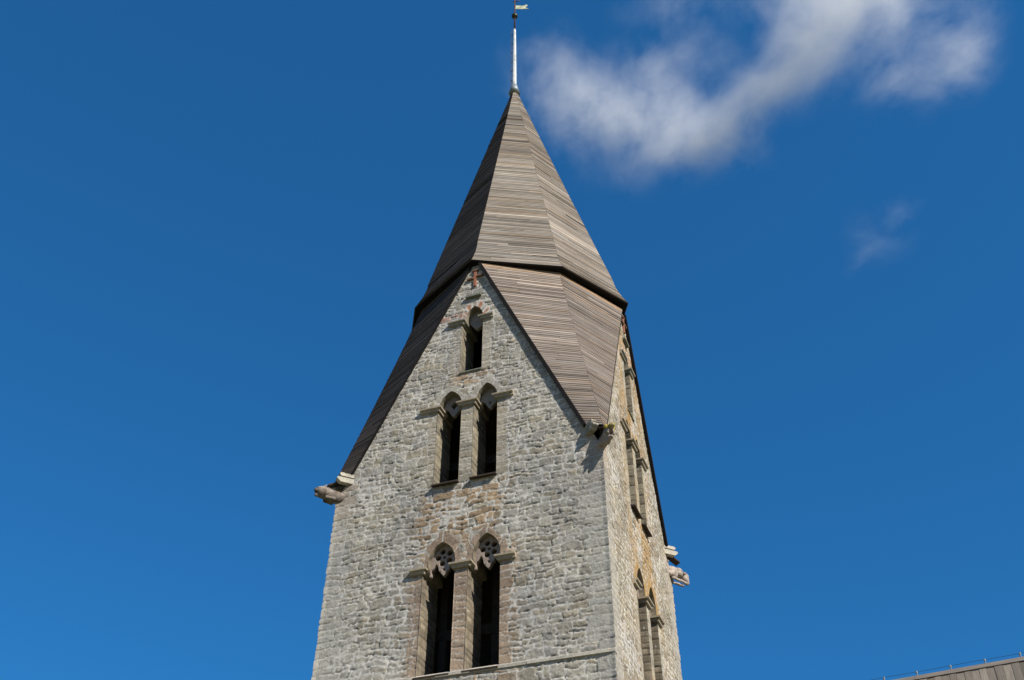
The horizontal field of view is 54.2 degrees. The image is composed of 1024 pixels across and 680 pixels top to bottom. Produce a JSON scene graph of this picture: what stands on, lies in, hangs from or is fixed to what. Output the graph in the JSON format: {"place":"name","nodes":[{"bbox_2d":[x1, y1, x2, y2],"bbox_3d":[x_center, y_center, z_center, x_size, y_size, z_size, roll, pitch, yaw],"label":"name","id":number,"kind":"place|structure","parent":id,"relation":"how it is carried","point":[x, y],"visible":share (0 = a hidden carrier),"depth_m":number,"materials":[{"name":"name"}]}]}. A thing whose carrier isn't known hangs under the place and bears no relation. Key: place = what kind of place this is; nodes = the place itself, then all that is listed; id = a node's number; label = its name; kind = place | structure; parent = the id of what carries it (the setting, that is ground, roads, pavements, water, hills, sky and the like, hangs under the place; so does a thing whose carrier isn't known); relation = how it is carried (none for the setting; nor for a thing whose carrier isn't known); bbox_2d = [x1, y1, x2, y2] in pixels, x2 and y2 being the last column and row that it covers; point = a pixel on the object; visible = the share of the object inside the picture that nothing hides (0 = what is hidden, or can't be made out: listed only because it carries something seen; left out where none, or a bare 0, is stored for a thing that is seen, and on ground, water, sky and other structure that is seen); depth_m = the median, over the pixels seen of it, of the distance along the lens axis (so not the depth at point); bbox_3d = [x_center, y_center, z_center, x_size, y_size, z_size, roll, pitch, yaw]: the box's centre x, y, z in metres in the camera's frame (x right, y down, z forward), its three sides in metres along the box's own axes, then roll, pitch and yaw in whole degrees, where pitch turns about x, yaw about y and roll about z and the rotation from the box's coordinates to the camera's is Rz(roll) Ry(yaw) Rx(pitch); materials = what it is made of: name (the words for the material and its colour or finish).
{"place":"outdoors","nodes":[
{"label":"outdoors","id":0,"kind":"place"},
{"bbox_2d":[0,0,1023,679],"label":"sky","id":1,"kind":"structure","parent":0,"point":[225,225],"materials":[{"name":"blue"}]},
{"bbox_2d":[873,652,1023,679],"bbox_3d":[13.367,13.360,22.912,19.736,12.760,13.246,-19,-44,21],"label":"church nave","id":2,"kind":"structure","parent":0,"point":[1010,669],"depth_m":26.98,"materials":[{"name":"wood"}]},
{"label":"ground","id":3,"kind":"structure","parent":0,"visible":0},
{"bbox_2d":[311,0,688,679],"bbox_3d":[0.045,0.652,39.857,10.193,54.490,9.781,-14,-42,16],"label":"church tower","id":4,"kind":"structure","parent":3,"relation":"on","point":[491,492],"depth_m":31.91,"materials":[{"name":"stone"}]},
{"bbox_2d":[409,542,478,679],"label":"window","id":5,"kind":"structure","parent":4,"relation":"in","point":[441,561],"depth_m":29.60,"materials":[{"name":"stone"}]},
{"bbox_2d":[419,391,483,487],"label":"window","id":6,"kind":"structure","parent":4,"relation":"in","point":[451,405],"depth_m":33.46,"materials":[{"name":"stone"}]},
{"bbox_2d":[448,306,493,373],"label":"window","id":7,"kind":"structure","parent":4,"relation":"in","point":[474,319],"depth_m":35.81,"materials":[{"name":"stone"}]},
{"bbox_2d":[461,533,515,672],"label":"window","id":8,"kind":"structure","parent":4,"relation":"in","point":[486,550],"depth_m":29.17,"materials":[{"name":"stone"}]},
{"bbox_2d":[469,382,513,479],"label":"window","id":9,"kind":"structure","parent":4,"relation":"in","point":[488,395],"depth_m":32.99,"materials":[{"name":"stone"}]},
{"bbox_2d":[599,349,634,421],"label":"window","id":10,"kind":"structure","parent":4,"relation":"in","point":[627,370],"depth_m":37.30,"materials":[{"name":"stone"}]},
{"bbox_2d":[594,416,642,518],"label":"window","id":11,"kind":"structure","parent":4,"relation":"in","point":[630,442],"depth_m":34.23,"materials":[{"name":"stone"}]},
{"bbox_2d":[635,440,651,536],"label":"window","id":12,"kind":"structure","parent":4,"relation":"in","point":[640,461],"depth_m":35.21,"materials":[{"name":"stone"}]},
{"bbox_2d":[633,568,653,679],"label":"window","id":13,"kind":"structure","parent":4,"relation":"in","point":[643,600],"depth_m":30.48,"materials":[{"name":"stone"}]},
{"bbox_2d":[649,587,664,679],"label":"window","id":14,"kind":"structure","parent":4,"relation":"in","point":[655,619],"depth_m":31.84,"materials":[{"name":"stone"}]}
]}

